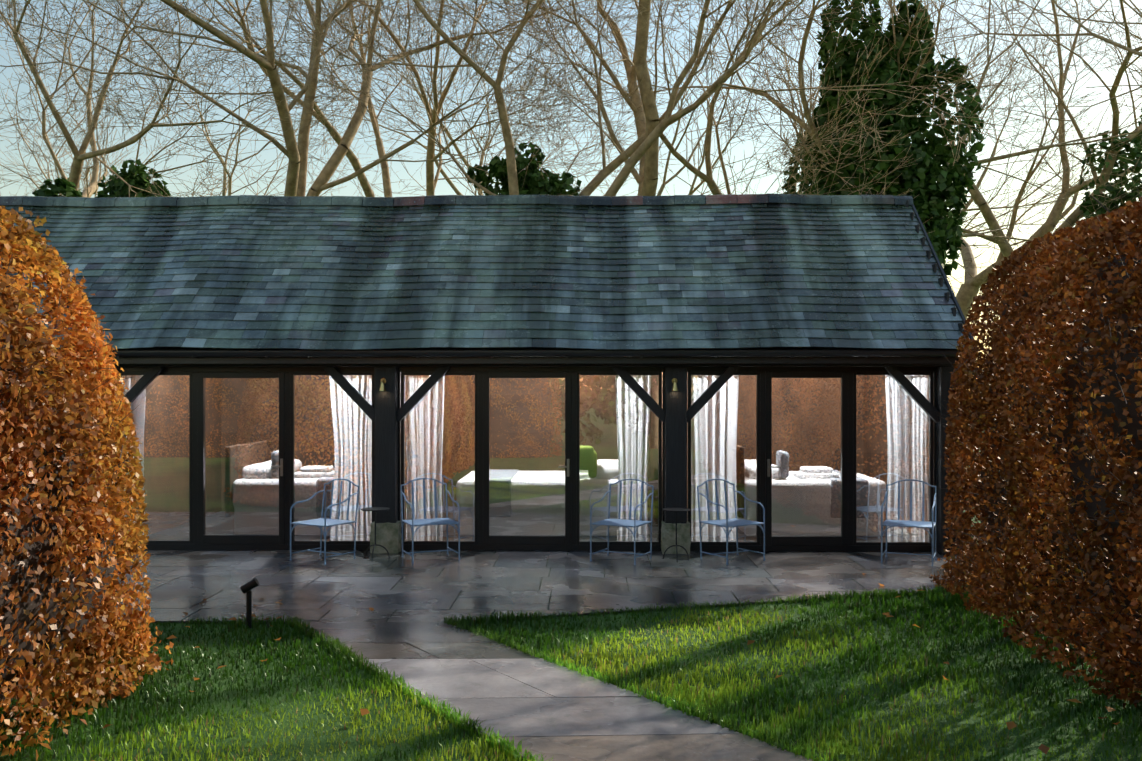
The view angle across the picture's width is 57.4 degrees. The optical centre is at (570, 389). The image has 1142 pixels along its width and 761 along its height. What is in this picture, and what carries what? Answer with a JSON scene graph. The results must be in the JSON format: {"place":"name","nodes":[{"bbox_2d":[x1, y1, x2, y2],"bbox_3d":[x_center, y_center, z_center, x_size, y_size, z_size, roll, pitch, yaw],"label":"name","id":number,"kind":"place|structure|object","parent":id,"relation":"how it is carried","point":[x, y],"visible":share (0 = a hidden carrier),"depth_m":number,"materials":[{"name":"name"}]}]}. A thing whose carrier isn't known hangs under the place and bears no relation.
{"place":"outdoors","nodes":[
{"label":"outdoors","id":0,"kind":"place"},
{"bbox_2d":[466,142,581,195],"bbox_3d":[-1.024,-4.351,22.214,2.042,1.842,1.888,0,0,-29],"label":"evergreen foliage","id":1,"kind":"object","parent":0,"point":[535,182],"visible":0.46,"depth_m":21.96,"materials":[{"name":"green plant"}]},
{"bbox_2d":[94,550,965,760],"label":"patio paving","id":2,"kind":"structure","parent":0,"point":[547,709],"depth_m":9.96,"materials":[{"name":"grey stone"}]},
{"bbox_2d":[289,478,358,564],"bbox_3d":[-2.921,1.546,12.391,0.588,0.939,0.582,0,0,32],"label":"armchair","id":3,"kind":"object","parent":2,"relation":"on","point":[321,522],"visible":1,"depth_m":12.40,"materials":[{"name":"paint"}]},
{"bbox_2d":[361,507,389,561],"bbox_3d":[-2.324,1.718,12.391,0.340,0.607,0.355,0,0,1],"label":"side table","id":4,"kind":"object","parent":2,"relation":"on","point":[375,509],"visible":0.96,"depth_m":12.39,"materials":[{"name":"black metal"}]},
{"bbox_2d":[400,478,459,563],"bbox_3d":[-1.684,1.546,12.453,0.588,0.939,0.582,0,0,-23],"label":"armchair","id":5,"kind":"object","parent":2,"relation":"on","point":[412,522],"visible":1,"depth_m":12.49,"materials":[{"name":"paint"}]},
{"bbox_2d":[370,520,690,553],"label":"post bases","id":6,"kind":"object","parent":2,"relation":"on","point":[388,536],"visible":0.44,"depth_m":12.83,"materials":[{"name":"grey stone"}]},
{"bbox_2d":[590,479,653,564],"bbox_3d":[0.607,1.546,12.357,0.588,0.939,0.582,0,0,27],"label":"armchair","id":7,"kind":"object","parent":2,"relation":"on","point":[634,523],"visible":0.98,"depth_m":12.40,"materials":[{"name":"paint"}]},
{"bbox_2d":[662,508,690,562],"bbox_3d":[1.245,1.718,12.336,0.340,0.607,0.355,0,0,1],"label":"side table","id":8,"kind":"object","parent":2,"relation":"on","point":[676,510],"visible":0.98,"depth_m":12.34,"materials":[{"name":"black metal"}]},
{"bbox_2d":[697,479,764,564],"bbox_3d":[1.892,1.546,12.376,0.588,0.939,0.582,0,0,-31],"label":"armchair","id":9,"kind":"object","parent":2,"relation":"on","point":[736,522],"visible":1,"depth_m":12.40,"materials":[{"name":"paint"}]},
{"bbox_2d":[881,479,936,565],"bbox_3d":[3.974,1.546,12.266,0.588,0.939,0.581,0,0,23],"label":"armchair","id":10,"kind":"object","parent":2,"relation":"on","point":[922,524],"visible":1,"depth_m":12.31,"materials":[{"name":"paint"}]},
{"bbox_2d":[0,442,1141,760],"bbox_3d":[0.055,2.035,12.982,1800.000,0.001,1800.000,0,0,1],"label":"ground sheet","id":11,"kind":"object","parent":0,"point":[1100,746],"depth_m":6.81,"materials":[{"name":"green plant"}]},
{"bbox_2d":[0,0,28,187],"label":"tree","id":12,"kind":"object","parent":11,"relation":"on","point":[9,118],"visible":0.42,"depth_m":29.35,"materials":[{"name":"brown plant"}]},
{"bbox_2d":[0,206,173,760],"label":"hedge","id":13,"kind":"object","parent":11,"relation":"on","point":[101,632],"depth_m":6.61,"materials":[{"name":"orange plant"}]},
{"bbox_2d":[32,159,170,197],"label":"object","id":14,"kind":"object","parent":11,"relation":"on","point":[119,187],"visible":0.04,"depth_m":24.99,"materials":[{"name":"green plant"}]},
{"bbox_2d":[0,36,355,196],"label":"tree","id":15,"kind":"object","parent":11,"relation":"on","point":[245,186],"depth_m":46.21,"materials":[{"name":"brown plant"}]},
{"bbox_2d":[0,0,410,197],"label":"tree","id":16,"kind":"object","parent":11,"relation":"on","point":[67,54],"depth_m":26.21,"materials":[{"name":"brown plant"}]},
{"bbox_2d":[240,578,259,628],"bbox_3d":[-2.740,1.820,8.907,0.157,0.429,0.080,0,0,-7],"label":"garden spotlight","id":17,"kind":"object","parent":11,"relation":"on","point":[247,587],"visible":0.94,"depth_m":8.88,"materials":[{"name":"black metal"}]},
{"bbox_2d":[17,0,635,196],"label":"tree","id":18,"kind":"object","parent":11,"relation":"on","point":[255,45],"depth_m":28.28,"materials":[{"name":"brown plant"}]},
{"bbox_2d":[0,0,691,196],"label":"tree","id":19,"kind":"object","parent":11,"relation":"on","point":[227,110],"depth_m":21.78,"materials":[{"name":"brown plant"}]},
{"bbox_2d":[325,0,679,195],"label":"tree","id":20,"kind":"object","parent":11,"relation":"on","point":[646,178],"depth_m":23.18,"materials":[{"name":"brown plant"}]},
{"bbox_2d":[293,0,786,195],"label":"tree","id":21,"kind":"object","parent":11,"relation":"on","point":[469,126],"depth_m":41.69,"materials":[{"name":"brown plant"}]},
{"bbox_2d":[0,588,1141,760],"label":"grass","id":22,"kind":"structure","parent":11,"relation":"on","point":[726,690],"depth_m":7.15,"materials":[{"name":"green plant"}]},
{"bbox_2d":[38,573,1123,760],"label":"fallen leaves","id":23,"kind":"object","parent":22,"relation":"on","point":[1042,747],"visible":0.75,"depth_m":7.15,"materials":[{"name":"brown plant"}]},
{"bbox_2d":[188,586,1024,760],"bbox_3d":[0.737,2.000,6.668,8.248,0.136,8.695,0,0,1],"label":"fringe grass","id":24,"kind":"structure","parent":11,"relation":"on","point":[767,739],"depth_m":7.37,"materials":[{"name":"green plant"}]},
{"bbox_2d":[168,0,1049,232],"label":"tree","id":25,"kind":"object","parent":11,"relation":"on","point":[727,9],"depth_m":20.49,"materials":[{"name":"brown plant"}]},
{"bbox_2d":[396,0,1141,215],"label":"tree","id":26,"kind":"object","parent":11,"relation":"on","point":[742,37],"depth_m":25.37,"materials":[{"name":"brown plant"}]},
{"bbox_2d":[477,0,1141,294],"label":"tree","id":27,"kind":"object","parent":11,"relation":"on","point":[813,8],"depth_m":27.18,"materials":[{"name":"brown plant"}]},
{"bbox_2d":[674,0,1095,294],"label":"tree","id":28,"kind":"object","parent":11,"relation":"on","point":[976,214],"depth_m":43.32,"materials":[{"name":"brown plant"}]},
{"bbox_2d":[782,0,985,276],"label":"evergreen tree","id":29,"kind":"object","parent":28,"relation":"attached to","point":[923,174],"visible":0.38,"depth_m":24.88,"materials":[{"name":"green plant"}]},
{"bbox_2d":[709,0,1141,318],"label":"tree","id":30,"kind":"object","parent":11,"relation":"on","point":[993,154],"depth_m":31.66,"materials":[{"name":"brown plant"}]},
{"bbox_2d":[746,0,1141,267],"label":"tree","id":31,"kind":"object","parent":11,"relation":"on","point":[1123,16],"depth_m":28.13,"materials":[{"name":"brown plant"}]},
{"bbox_2d":[917,583,991,607],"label":"grass","id":32,"kind":"structure","parent":11,"relation":"on","point":[945,596],"depth_m":9.99,"materials":[{"name":"green plant"}]},
{"bbox_2d":[905,0,1141,146],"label":"slim tree","id":33,"kind":"object","parent":11,"relation":"on","point":[1123,47],"visible":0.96,"depth_m":16.47,"materials":[{"name":"brown plant"}]},
{"bbox_2d":[929,188,1141,708],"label":"hedge","id":34,"kind":"object","parent":11,"relation":"on","point":[1126,545],"depth_m":8.00,"materials":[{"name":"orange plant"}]},
{"bbox_2d":[987,0,1141,145],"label":"slim tree","id":35,"kind":"object","parent":11,"relation":"on","point":[1132,8],"visible":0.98,"depth_m":19.90,"materials":[{"name":"brown plant"}]},
{"bbox_2d":[1103,5,1141,97],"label":"tree","id":36,"kind":"object","parent":11,"relation":"on","point":[1132,45],"visible":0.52,"depth_m":32.38,"materials":[{"name":"brown plant"}]},
{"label":"interior floor","id":37,"kind":"structure","parent":11,"relation":"on","visible":0},
{"bbox_2d":[33,200,963,553],"bbox_3d":[-4.039,-0.347,15.142,17.745,4.723,4.932,0,0,1],"label":"timber frame","id":38,"kind":"object","parent":37,"relation":"on","point":[385,414],"visible":0.21,"depth_m":12.89,"materials":[{"name":"black wood"}]},
{"bbox_2d":[379,378,385,390],"bbox_3d":[-2.317,-0.063,12.839,0.080,0.155,0.099,0,0,1],"label":"wall light","id":39,"kind":"object","parent":38,"relation":"attached to","point":[382,385],"visible":1,"depth_m":12.81,"materials":[{"name":"gold metal"}]},
{"bbox_2d":[32,367,935,551],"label":"glazing frames","id":40,"kind":"structure","parent":38,"relation":"attached to","point":[199,539],"depth_m":13.04,"materials":[{"name":"black metal"}]},
{"bbox_2d":[44,375,928,541],"bbox_3d":[-4.153,0.860,13.132,17.245,2.090,0.001,0,0,1],"label":"window glass","id":41,"kind":"object","parent":40,"relation":"in","point":[618,430],"visible":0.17,"depth_m":13.08,"materials":[{"name":"clear glass"}]},
{"bbox_2d":[271,459,778,476],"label":"door handles","id":42,"kind":"object","parent":40,"relation":"attached to","point":[567,467],"depth_m":12.98,"materials":[{"name":"silver metal"}]},
{"bbox_2d":[31,204,976,363],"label":"roof trim","id":43,"kind":"structure","parent":38,"relation":"attached to","point":[462,360],"depth_m":12.64,"materials":[{"name":"black wood"}]},
{"bbox_2d":[0,196,974,349],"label":"roof slates","id":44,"kind":"object","parent":43,"relation":"on","point":[139,267],"visible":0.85,"depth_m":13.75,"materials":[{"name":"grey stone"}]},
{"bbox_2d":[0,193,912,206],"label":"roof ridge tiles","id":45,"kind":"object","parent":44,"relation":"on","point":[452,199],"visible":0.83,"depth_m":15.06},
{"bbox_2d":[32,352,981,549],"bbox_3d":[-4.079,0.757,12.723,17.940,2.415,0.369,0,0,1],"label":"gutter and downpipe","id":46,"kind":"object","parent":38,"relation":"attached to","point":[528,354],"visible":0.65,"depth_m":12.50,"materials":[{"name":"grey metal"}]},
{"bbox_2d":[672,378,677,390],"bbox_3d":[1.272,-0.063,12.784,0.080,0.155,0.099,0,0,1],"label":"wall light","id":47,"kind":"object","parent":38,"relation":"attached to","point":[674,382],"visible":1,"depth_m":12.75,"materials":[{"name":"gold metal"}]},
{"bbox_2d":[687,372,687,511],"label":"interior walls","id":48,"kind":"structure","parent":38,"relation":"attached to","point":[687,443],"depth_m":17.05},
{"bbox_2d":[0,0,1141,389],"label":"sky","id":49,"kind":"structure","parent":0,"point":[676,185],"materials":[{"name":"white"}]},
{"bbox_3d":[14.906,-0.743,27.765,0.470,5.730,0.418,0,0,1],"label":"evergreen trunk","id":50,"kind":"object","parent":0,"visible":0},
{"bbox_2d":[1077,108,1141,234],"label":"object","id":51,"kind":"object","parent":50,"relation":"attached to","point":[1133,153],"visible":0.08,"depth_m":27.34,"materials":[{"name":"green plant"}]}
]}

